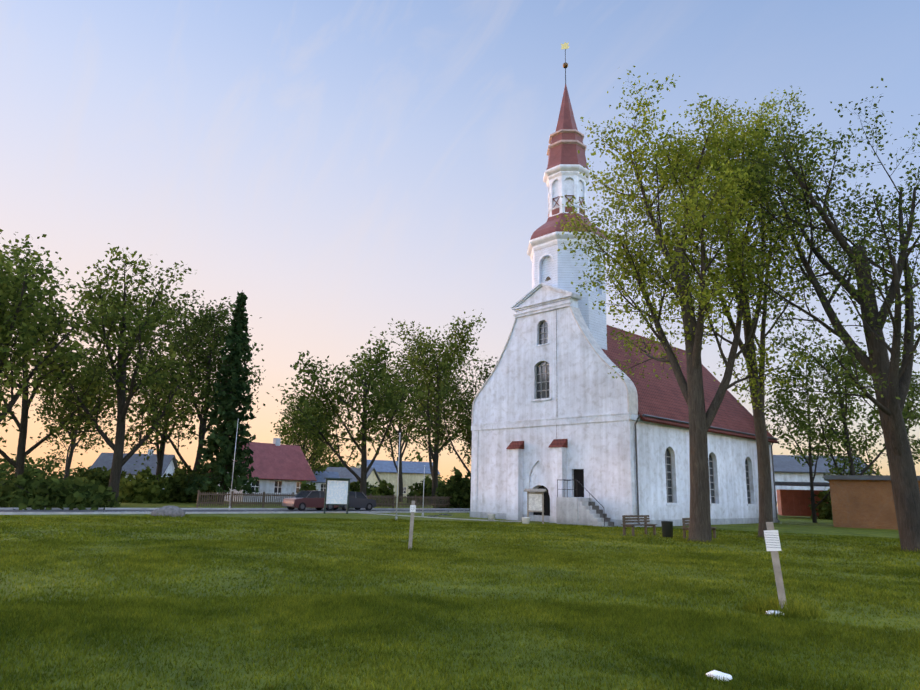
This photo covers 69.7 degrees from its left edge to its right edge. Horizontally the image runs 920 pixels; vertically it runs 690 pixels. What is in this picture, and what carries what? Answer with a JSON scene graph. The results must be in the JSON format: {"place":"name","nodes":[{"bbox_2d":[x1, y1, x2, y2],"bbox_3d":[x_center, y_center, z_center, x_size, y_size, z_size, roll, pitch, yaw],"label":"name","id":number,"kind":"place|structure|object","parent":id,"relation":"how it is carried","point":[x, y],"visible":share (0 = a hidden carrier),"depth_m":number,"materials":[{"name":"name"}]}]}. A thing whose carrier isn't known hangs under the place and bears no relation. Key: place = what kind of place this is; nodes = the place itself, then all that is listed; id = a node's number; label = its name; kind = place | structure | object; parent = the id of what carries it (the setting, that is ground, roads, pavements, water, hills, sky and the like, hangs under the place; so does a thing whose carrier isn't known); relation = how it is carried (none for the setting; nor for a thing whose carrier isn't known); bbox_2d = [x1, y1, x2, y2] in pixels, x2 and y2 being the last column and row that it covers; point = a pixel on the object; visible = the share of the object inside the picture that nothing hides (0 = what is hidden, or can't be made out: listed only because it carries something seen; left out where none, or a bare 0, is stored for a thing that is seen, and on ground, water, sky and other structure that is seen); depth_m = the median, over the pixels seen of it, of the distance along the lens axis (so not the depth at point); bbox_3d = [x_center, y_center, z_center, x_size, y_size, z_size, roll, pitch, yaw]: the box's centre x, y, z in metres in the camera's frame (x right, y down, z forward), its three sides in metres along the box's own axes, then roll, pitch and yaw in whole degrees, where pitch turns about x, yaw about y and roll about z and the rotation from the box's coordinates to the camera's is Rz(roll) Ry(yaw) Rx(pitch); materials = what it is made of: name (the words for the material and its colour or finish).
{"place":"outdoors","nodes":[
{"label":"outdoors","id":0,"kind":"place"},
{"bbox_2d":[90,453,177,475],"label":"roof","id":1,"kind":"structure","parent":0,"point":[106,459],"depth_m":91.43,"materials":[{"name":"metal"}]},
{"bbox_2d":[125,449,174,480],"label":"white house walls","id":2,"kind":"structure","parent":0,"point":[170,469],"depth_m":93.46,"materials":[{"name":"white paint"}]},
{"bbox_2d":[0,510,469,511],"bbox_3d":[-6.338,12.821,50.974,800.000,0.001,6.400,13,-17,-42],"label":"road","id":3,"kind":"structure","parent":0,"point":[204,510],"depth_m":42.88,"materials":[{"name":"grey asphalt"}]},
{"bbox_2d":[0,508,469,514],"bbox_3d":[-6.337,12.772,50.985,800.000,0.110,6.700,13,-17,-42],"label":"road kerbs","id":4,"kind":"structure","parent":3,"relation":"on","point":[23,513],"depth_m":42.94,"materials":[{"name":"concrete"}]},
{"bbox_2d":[217,438,310,501],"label":"house","id":5,"kind":"structure","parent":0,"point":[266,486],"depth_m":72.12,"materials":[{"name":"white paint"}]},
{"bbox_2d":[209,442,316,480],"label":"roof","id":6,"kind":"structure","parent":5,"relation":"on","point":[280,462],"depth_m":74.76,"materials":[{"name":"red tile"}]},
{"bbox_2d":[251,480,301,493],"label":"windows","id":7,"kind":"structure","parent":5,"relation":"in","point":[278,487],"depth_m":72.80,"materials":[{"name":"white wood"}]},
{"bbox_2d":[312,483,325,490],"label":"blue house walls","id":8,"kind":"structure","parent":0,"point":[318,485],"depth_m":102.70,"materials":[{"name":"blue paint"}]},
{"bbox_2d":[320,484,324,490],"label":"house roof windows","id":9,"kind":"structure","parent":8,"relation":"in","point":[322,487],"depth_m":103.02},
{"bbox_2d":[311,471,339,482],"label":"roof","id":10,"kind":"structure","parent":8,"relation":"on","point":[321,477],"depth_m":104.96,"materials":[{"name":"grey tile"}]},
{"bbox_2d":[356,464,379,487],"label":"house walls","id":11,"kind":"structure","parent":0,"point":[372,479],"depth_m":134.35,"materials":[{"name":"yellow paint"}]},
{"bbox_2d":[325,467,379,482],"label":"house roof","id":12,"kind":"structure","parent":11,"relation":"on","point":[344,472],"depth_m":134.45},
{"bbox_2d":[377,472,431,496],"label":"yellow house walls","id":13,"kind":"structure","parent":0,"point":[409,479],"depth_m":142.03,"materials":[{"name":"yellow paint"}]},
{"bbox_2d":[367,460,439,473],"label":"roof","id":14,"kind":"structure","parent":13,"relation":"on","point":[386,466],"depth_m":144.39,"materials":[{"name":"metal"}]},
{"bbox_2d":[363,513,521,521],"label":"path gravel","id":15,"kind":"structure","parent":0,"point":[440,517],"depth_m":41.17,"materials":[{"name":"grey gravel"}]},
{"bbox_2d":[422,465,424,516],"bbox_3d":[-2.362,9.465,42.882,0.129,3.250,0.129,-4,-14,23],"label":"flag pole","id":16,"kind":"object","parent":15,"relation":"on","point":[423,494],"visible":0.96,"depth_m":42.77,"materials":[{"name":"grey metal"}]},
{"bbox_2d":[0,498,919,689],"bbox_3d":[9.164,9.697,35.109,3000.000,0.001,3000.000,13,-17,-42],"label":"ground","id":17,"kind":"structure","parent":0,"point":[798,524],"depth_m":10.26,"materials":[{"name":"green plant"}]},
{"bbox_2d":[0,459,11,485],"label":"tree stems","id":18,"kind":"object","parent":17,"relation":"on","point":[3,468],"visible":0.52,"depth_m":171.12,"materials":[{"name":"green plant"}]},
{"bbox_2d":[0,453,42,479],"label":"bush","id":19,"kind":"object","parent":17,"relation":"on","point":[28,468],"visible":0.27,"depth_m":184.69,"materials":[{"name":"green plant"}]},
{"bbox_2d":[0,471,65,507],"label":"bush stems","id":20,"kind":"object","parent":17,"relation":"on","point":[25,476],"visible":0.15,"depth_m":41.80,"materials":[{"name":"green plant"}]},
{"bbox_2d":[27,453,63,479],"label":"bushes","id":21,"kind":"object","parent":17,"relation":"on","point":[47,468],"visible":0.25,"depth_m":213.15,"materials":[{"name":"green plant"}]},
{"bbox_2d":[0,476,113,509],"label":"bush stems","id":22,"kind":"object","parent":17,"relation":"on","point":[40,501],"visible":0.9,"depth_m":39.87,"materials":[{"name":"green plant"}]},
{"bbox_2d":[0,288,140,476],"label":"tree","id":23,"kind":"object","parent":17,"relation":"on","point":[22,454],"visible":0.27,"depth_m":54.76,"materials":[{"name":"green plant"}]},
{"bbox_2d":[0,229,141,426],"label":"tree","id":24,"kind":"object","parent":17,"relation":"on","point":[13,293],"visible":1,"depth_m":41.22,"materials":[{"name":"green plant"}]},
{"bbox_2d":[28,347,116,479],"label":"tree","id":25,"kind":"object","parent":17,"relation":"on","point":[46,408],"visible":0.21,"depth_m":82.25,"materials":[{"name":"green plant"}]},
{"bbox_2d":[59,462,90,479],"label":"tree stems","id":26,"kind":"object","parent":17,"relation":"on","point":[70,473],"visible":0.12,"depth_m":208.85,"materials":[{"name":"green plant"}]},
{"bbox_2d":[47,476,122,507],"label":"bush stems","id":27,"kind":"object","parent":17,"relation":"on","point":[101,490],"visible":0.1,"depth_m":45.02,"materials":[{"name":"green plant"}]},
{"bbox_2d":[74,466,126,492],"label":"bushes","id":28,"kind":"object","parent":17,"relation":"on","point":[98,474],"visible":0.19,"depth_m":63.46,"materials":[{"name":"green plant"}]},
{"bbox_2d":[14,243,217,502],"bbox_3d":[-27.959,2.637,54.137,13.217,20.542,14.808,2,-13,-1],"label":"tree","id":29,"kind":"object","parent":17,"relation":"on","point":[124,343],"visible":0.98,"depth_m":52.60,"materials":[{"name":"green plant"}]},
{"bbox_2d":[119,467,170,503],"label":"bushes","id":30,"kind":"object","parent":17,"relation":"on","point":[140,487],"visible":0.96,"depth_m":57.14,"materials":[{"name":"green plant"}]},
{"bbox_2d":[97,279,233,480],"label":"tree","id":31,"kind":"object","parent":17,"relation":"on","point":[160,454],"visible":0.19,"depth_m":70.64,"materials":[{"name":"green plant"}]},
{"bbox_2d":[150,505,185,516],"bbox_3d":[-15.194,8.687,34.336,1.739,0.681,1.141,-1,-13,13],"label":"boulder","id":32,"kind":"object","parent":17,"relation":"on","point":[175,511],"visible":0.65,"depth_m":33.95,"materials":[{"name":"stone"}]},
{"bbox_2d":[103,296,265,499],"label":"tree","id":33,"kind":"object","parent":17,"relation":"on","point":[215,341],"visible":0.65,"depth_m":65.09,"materials":[{"name":"green plant"}]},
{"bbox_2d":[161,463,208,502],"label":"bushes","id":34,"kind":"object","parent":17,"relation":"on","point":[177,481],"visible":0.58,"depth_m":61.80,"materials":[{"name":"green plant"}]},
{"bbox_2d":[206,487,216,501],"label":"bush stems","id":35,"kind":"object","parent":17,"relation":"on","point":[210,490],"visible":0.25,"depth_m":65.05,"materials":[{"name":"green plant"}]},
{"bbox_2d":[184,290,258,501],"bbox_3d":[-21.050,4.461,60.901,6.560,19.900,6.140,13,-17,-42],"label":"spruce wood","id":36,"kind":"object","parent":17,"relation":"on","point":[220,441],"visible":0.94,"depth_m":59.85,"materials":[{"name":"green plant"}]},
{"bbox_2d":[228,419,238,509],"bbox_3d":[-15.663,8.225,45.738,0.129,6.250,0.129,6,-13,-20],"label":"flag pole","id":37,"kind":"object","parent":17,"relation":"on","point":[233,469],"visible":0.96,"depth_m":45.62,"materials":[{"name":"grey metal"}]},
{"bbox_2d":[270,400,345,474],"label":"tree","id":38,"kind":"object","parent":17,"relation":"on","point":[316,452],"visible":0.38,"depth_m":101.41,"materials":[{"name":"green plant"}]},
{"bbox_2d":[297,480,318,493],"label":"bush stems","id":39,"kind":"object","parent":17,"relation":"on","point":[305,486],"visible":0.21,"depth_m":70.03,"materials":[{"name":"green plant"}]},
{"bbox_2d":[273,388,350,469],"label":"tree","id":40,"kind":"object","parent":17,"relation":"on","point":[276,432],"visible":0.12,"depth_m":116.47,"materials":[{"name":"green plant"}]},
{"bbox_2d":[196,490,459,507],"bbox_3d":[-9.149,13.091,55.376,26.050,1.250,0.100,13,-17,-42],"label":"fence","id":41,"kind":"object","parent":17,"relation":"on","point":[392,504],"visible":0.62,"depth_m":50.59,"materials":[{"name":"brown wood"}]},
{"bbox_2d":[314,458,344,470],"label":"bush stems","id":42,"kind":"object","parent":17,"relation":"on","point":[339,464],"visible":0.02,"depth_m":143.55,"materials":[{"name":"green plant"}]},
{"bbox_2d":[324,478,351,513],"bbox_3d":[-8.164,10.007,43.814,1.840,2.310,0.360,6,-13,-21],"label":"notice board","id":43,"kind":"object","parent":17,"relation":"on","point":[336,491],"visible":1,"depth_m":43.84,"materials":[{"name":"grey"}]},
{"bbox_2d":[266,327,437,495],"bbox_3d":[-9.549,6.258,58.416,15.836,16.171,10.165,-1,-13,10],"label":"tree","id":44,"kind":"object","parent":17,"relation":"on","point":[373,412],"visible":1,"depth_m":58.47,"materials":[{"name":"green plant"}]},
{"bbox_2d":[349,481,375,498],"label":"bush stems","id":45,"kind":"object","parent":17,"relation":"on","point":[353,485],"visible":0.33,"depth_m":81.70,"materials":[{"name":"green plant"}]},
{"bbox_2d":[371,479,395,505],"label":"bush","id":46,"kind":"object","parent":17,"relation":"on","point":[383,489],"visible":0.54,"depth_m":67.44,"materials":[{"name":"green plant"}]},
{"bbox_2d":[396,433,400,518],"bbox_3d":[-3.295,7.009,35.156,0.129,4.650,0.129,-4,-14,23],"label":"flag pole","id":47,"kind":"object","parent":17,"relation":"on","point":[398,478],"visible":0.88,"depth_m":35.12,"materials":[{"name":"grey metal"}]},
{"bbox_2d":[344,332,461,501],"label":"tree","id":48,"kind":"object","parent":17,"relation":"on","point":[390,440],"visible":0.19,"depth_m":93.62,"materials":[{"name":"green plant"}]},
{"bbox_2d":[408,501,415,548],"bbox_3d":[-1.332,5.104,18.266,0.180,1.553,0.086,2,-13,-3],"label":"marker post","id":49,"kind":"object","parent":17,"relation":"on","point":[412,508],"visible":0.82,"depth_m":18.28,"materials":[{"name":"grey wood"}]},
{"bbox_2d":[397,453,441,482],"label":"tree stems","id":50,"kind":"object","parent":17,"relation":"on","point":[421,459],"visible":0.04,"depth_m":169.96,"materials":[{"name":"green plant"}]},
{"bbox_2d":[407,475,445,503],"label":"bushes","id":51,"kind":"object","parent":17,"relation":"on","point":[417,490],"visible":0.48,"depth_m":84.92,"materials":[{"name":"green plant"}]},
{"bbox_2d":[377,309,485,505],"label":"tree","id":52,"kind":"object","parent":17,"relation":"on","point":[444,364],"visible":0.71,"depth_m":76.65,"materials":[{"name":"green plant"}]},
{"bbox_2d":[433,466,470,507],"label":"bushes","id":53,"kind":"object","parent":17,"relation":"on","point":[456,488],"visible":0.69,"depth_m":63.46,"materials":[{"name":"green plant"}]},
{"bbox_2d":[411,355,497,477],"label":"tree","id":54,"kind":"object","parent":17,"relation":"on","point":[462,404],"visible":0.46,"depth_m":67.80,"materials":[{"name":"green plant"}]},
{"bbox_2d":[488,514,494,519],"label":"stone block","id":55,"kind":"structure","parent":17,"relation":"on","point":[491,516],"depth_m":40.28,"materials":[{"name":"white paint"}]},
{"bbox_2d":[522,517,529,523],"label":"stone block","id":56,"kind":"structure","parent":17,"relation":"on","point":[525,520],"depth_m":36.02,"materials":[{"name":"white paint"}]},
{"bbox_2d":[524,488,546,523],"bbox_3d":[4.241,9.050,37.133,1.240,1.895,0.440,-4,-14,24],"label":"notice board","id":57,"kind":"object","parent":17,"relation":"on","point":[535,500],"visible":0.96,"depth_m":37.16,"materials":[{"name":"white wood"}]},
{"bbox_2d":[473,298,639,519],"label":"church facade","id":58,"kind":"structure","parent":17,"relation":"on","point":[582,381],"depth_m":40.58,"materials":[{"name":"white paint"}]},
{"bbox_2d":[506,447,566,522],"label":"buttresses","id":59,"kind":"structure","parent":58,"relation":"attached to","point":[558,463],"depth_m":40.41,"materials":[{"name":"white paint"}]},
{"bbox_2d":[506,439,567,448],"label":"buttress caps","id":60,"kind":"object","parent":59,"relation":"on","point":[554,443],"visible":0.82,"depth_m":39.64,"materials":[{"name":"red tile"}]},
{"bbox_2d":[531,343,551,401],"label":"church sills","id":61,"kind":"structure","parent":58,"relation":"attached to","point":[541,399],"depth_m":41.26,"materials":[{"name":"white paint"}]},
{"bbox_2d":[471,306,637,425],"bbox_3d":[5.466,1.335,41.758,0.940,6.919,12.320,13,-17,-42],"label":"gable coping","id":62,"kind":"object","parent":58,"relation":"attached to","point":[632,398],"visible":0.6,"depth_m":38.96,"materials":[{"name":"white paint"}]},
{"bbox_2d":[533,469,583,515],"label":"doors","id":63,"kind":"structure","parent":58,"relation":"in","point":[579,477],"depth_m":38.45,"materials":[{"name":"black wood"}]},
{"bbox_2d":[556,497,611,526],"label":"staircase side wall","id":64,"kind":"structure","parent":17,"relation":"on","point":[574,511],"depth_m":36.39,"materials":[{"name":"white paint"}]},
{"bbox_2d":[557,480,604,526],"bbox_3d":[7.018,8.738,36.663,1.230,2.439,3.130,13,-17,-42],"label":"stair railing","id":65,"kind":"object","parent":64,"relation":"on","point":[567,489],"visible":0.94,"depth_m":36.91,"materials":[{"name":"grey metal"}]},
{"bbox_2d":[588,502,616,526],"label":"stair steps","id":66,"kind":"structure","parent":64,"relation":"attached to","point":[598,511],"depth_m":36.26,"materials":[{"name":"grey concrete"}]},
{"bbox_2d":[470,283,770,517],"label":"church trims","id":67,"kind":"object","parent":17,"relation":"on","point":[539,294],"visible":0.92,"depth_m":40.69,"materials":[{"name":"white paint"}]},
{"bbox_2d":[607,325,684,350],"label":"roof ridge","id":68,"kind":"structure","parent":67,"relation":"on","point":[639,336],"depth_m":49.59,"materials":[{"name":"tile"}]},
{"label":"church lantern floor","id":69,"kind":"structure","parent":67,"relation":"on","visible":0},
{"bbox_2d":[548,175,586,215],"bbox_3d":[7.436,-9.979,45.914,2.520,3.000,2.520,13,-17,-42],"label":"lantern","id":70,"kind":"object","parent":69,"relation":"on","point":[564,185],"visible":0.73,"depth_m":45.03,"materials":[{"name":"white paint"}]},
{"bbox_2d":[543,164,589,186],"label":"lantern cornice","id":71,"kind":"structure","parent":70,"relation":"on","point":[562,169],"depth_m":45.06,"materials":[{"name":"white paint"}]},
{"bbox_2d":[546,84,588,169],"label":"church spire","id":72,"kind":"structure","parent":71,"relation":"on","point":[563,154],"depth_m":45.85,"materials":[{"name":"red metal"}]},
{"bbox_2d":[547,129,586,155],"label":"church cap mouldings","id":73,"kind":"object","parent":72,"relation":"attached to","point":[577,142],"visible":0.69,"depth_m":45.85,"materials":[{"name":"white paint"}]},
{"bbox_2d":[548,195,584,216],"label":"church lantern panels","id":74,"kind":"object","parent":70,"relation":"attached to","point":[555,211],"visible":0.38,"depth_m":44.74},
{"bbox_2d":[547,205,586,217],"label":"church lantern rings","id":75,"kind":"object","parent":70,"relation":"attached to","point":[564,212],"visible":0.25,"depth_m":44.58,"materials":[{"name":"white paint"}]},
{"bbox_2d":[470,511,777,526],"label":"church plinth","id":76,"kind":"structure","parent":17,"relation":"on","point":[676,522],"depth_m":41.61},
{"bbox_2d":[637,421,775,519],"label":"church nave","id":77,"kind":"structure","parent":76,"relation":"on","point":[729,454],"depth_m":39.93,"materials":[{"name":"white paint"}]},
{"bbox_2d":[536,320,750,503],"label":"arched windows","id":78,"kind":"structure","parent":77,"relation":"in","point":[542,379],"depth_m":41.74,"materials":[{"name":"black glass"}]},
{"bbox_2d":[556,318,779,523],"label":"church pipes","id":79,"kind":"object","parent":77,"relation":"attached to","point":[668,419],"visible":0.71,"depth_m":39.65,"materials":[{"name":"grey metal"}]},
{"bbox_2d":[601,326,778,443],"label":"church roof","id":80,"kind":"structure","parent":77,"relation":"on","point":[663,397],"depth_m":44.56,"materials":[{"name":"red tile"}]},
{"bbox_2d":[666,503,756,505],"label":"window sills","id":81,"kind":"structure","parent":77,"relation":"attached to","point":[710,504],"depth_m":41.62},
{"bbox_2d":[621,515,656,535],"bbox_3d":[7.683,7.717,28.263,2.100,0.825,0.500,13,-17,-42],"label":"bench","id":82,"kind":"object","parent":17,"relation":"on","point":[645,519],"visible":0.98,"depth_m":28.23,"materials":[{"name":"brown wood"}]},
{"bbox_2d":[661,521,672,537],"bbox_3d":[8.580,7.626,27.323,0.500,0.640,0.500,13,-17,-42],"label":"litter bin","id":83,"kind":"object","parent":17,"relation":"on","point":[667,528],"visible":0.94,"depth_m":27.16,"materials":[{"name":"grey"}]},
{"bbox_2d":[555,65,825,542],"bbox_3d":[9.067,-1.640,28.944,10.199,19.776,12.066,13,-17,-42],"label":"tree","id":84,"kind":"object","parent":17,"relation":"on","point":[684,290],"visible":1,"depth_m":27.55,"materials":[{"name":"green plant"}]},
{"bbox_2d":[682,518,716,538],"bbox_3d":[9.701,7.435,26.762,2.100,0.825,0.500,13,-17,-42],"label":"bench","id":85,"kind":"object","parent":17,"relation":"on","point":[684,528],"visible":0.38,"depth_m":26.35,"materials":[{"name":"brown wood"}]},
{"bbox_2d":[706,670,731,681],"bbox_3d":[2.392,3.055,6.090,0.149,0.082,0.244,13,-17,-42],"label":"stone","id":86,"kind":"object","parent":17,"relation":"on","point":[714,673],"visible":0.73,"depth_m":6.05,"materials":[{"name":"white stone"}]},
{"bbox_2d":[621,87,869,538],"bbox_3d":[13.062,-2.396,30.211,10.301,21.975,10.352,13,-17,-42],"label":"tree","id":87,"kind":"object","parent":17,"relation":"on","point":[765,489],"visible":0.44,"depth_m":29.84,"materials":[{"name":"green plant"}]},
{"bbox_2d":[766,610,783,615],"bbox_3d":[4.518,3.860,9.484,0.259,0.090,0.159,-3,-13,20],"label":"stone","id":88,"kind":"object","parent":17,"relation":"on","point":[771,611],"visible":0.25,"depth_m":9.46,"materials":[{"name":"white stone"}]},
{"bbox_2d":[764,522,786,608],"bbox_3d":[4.737,3.424,9.881,0.270,1.503,0.086,-5,-14,25],"label":"marker post","id":89,"kind":"object","parent":17,"relation":"on","point":[772,540],"visible":0.82,"depth_m":9.91,"materials":[{"name":"grey wood"}]},
{"bbox_2d":[777,489,827,516],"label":"garage door","id":90,"kind":"structure","parent":17,"relation":"on","point":[793,502],"depth_m":63.15,"materials":[{"name":"red wood"}]},
{"bbox_2d":[775,482,829,486],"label":"roof fascia","id":91,"kind":"structure","parent":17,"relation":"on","point":[824,484],"depth_m":60.38,"materials":[{"name":"grey"}]},
{"bbox_2d":[709,78,919,552],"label":"tree","id":92,"kind":"object","parent":17,"relation":"on","point":[891,382],"visible":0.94,"depth_m":24.87,"materials":[{"name":"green plant"}]},
{"bbox_2d":[774,472,864,513],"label":"white house walls","id":93,"kind":"structure","parent":17,"relation":"on","point":[790,477],"depth_m":79.14,"materials":[{"name":"white paint"}]},
{"bbox_2d":[773,455,874,473],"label":"building roof","id":94,"kind":"structure","parent":93,"relation":"on","point":[786,463],"depth_m":80.59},
{"bbox_2d":[808,486,832,519],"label":"bush stems","id":95,"kind":"object","parent":17,"relation":"on","point":[824,510],"visible":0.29,"depth_m":59.42,"materials":[{"name":"green plant"}]},
{"bbox_2d":[764,346,888,522],"bbox_3d":[26.827,6.930,50.933,10.540,13.412,7.742,56,-56,-75],"label":"tree","id":96,"kind":"object","parent":17,"relation":"on","point":[809,461],"visible":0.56,"depth_m":50.31,"materials":[{"name":"green plant"}]},
{"bbox_2d":[760,312,919,474],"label":"tree","id":97,"kind":"object","parent":17,"relation":"on","point":[846,442],"visible":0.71,"depth_m":45.32,"materials":[{"name":"green plant"}]},
{"bbox_2d":[812,323,919,477],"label":"tree","id":98,"kind":"object","parent":17,"relation":"on","point":[916,442],"visible":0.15,"depth_m":63.13,"materials":[{"name":"green plant"}]},
{"bbox_2d":[829,480,919,529],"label":"shed brick walls","id":99,"kind":"structure","parent":17,"relation":"on","point":[862,504],"depth_m":42.02,"materials":[{"name":"brown brick"}]},
{"bbox_2d":[823,475,919,481],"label":"flat roof edge","id":100,"kind":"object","parent":99,"relation":"on","point":[855,477],"depth_m":42.21,"materials":[{"name":"metal"}]},
{"bbox_2d":[0,0,919,483],"label":"sky","id":101,"kind":"structure","parent":0,"point":[349,168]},
{"bbox_2d":[561,42,568,48],"bbox_3d":[7.732,-22.036,48.573,0.020,0.600,0.640,48,-48,-73],"label":"weather vane","id":102,"kind":"object","parent":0,"point":[565,45],"visible":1,"depth_m":48.55,"materials":[{"name":"gold metal"}]},
{"bbox_2d":[532,244,606,349],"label":"church tower","id":103,"kind":"structure","parent":0,"point":[560,269],"depth_m":42.51,"materials":[{"name":"white paint"}]},
{"bbox_2d":[527,232,609,260],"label":"tower cornice","id":104,"kind":"structure","parent":103,"relation":"on","point":[545,241],"depth_m":43.01,"materials":[{"name":"white paint"}]},
{"bbox_2d":[530,213,606,239],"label":"dome roof","id":105,"kind":"structure","parent":104,"relation":"on","point":[548,226],"depth_m":43.72,"materials":[{"name":"red metal"}]},
{"bbox_2d":[538,253,602,291],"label":"church tower surrounds","id":106,"kind":"object","parent":103,"relation":"attached to","point":[543,255],"visible":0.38,"depth_m":43.34,"materials":[{"name":"white paint"}]}
]}

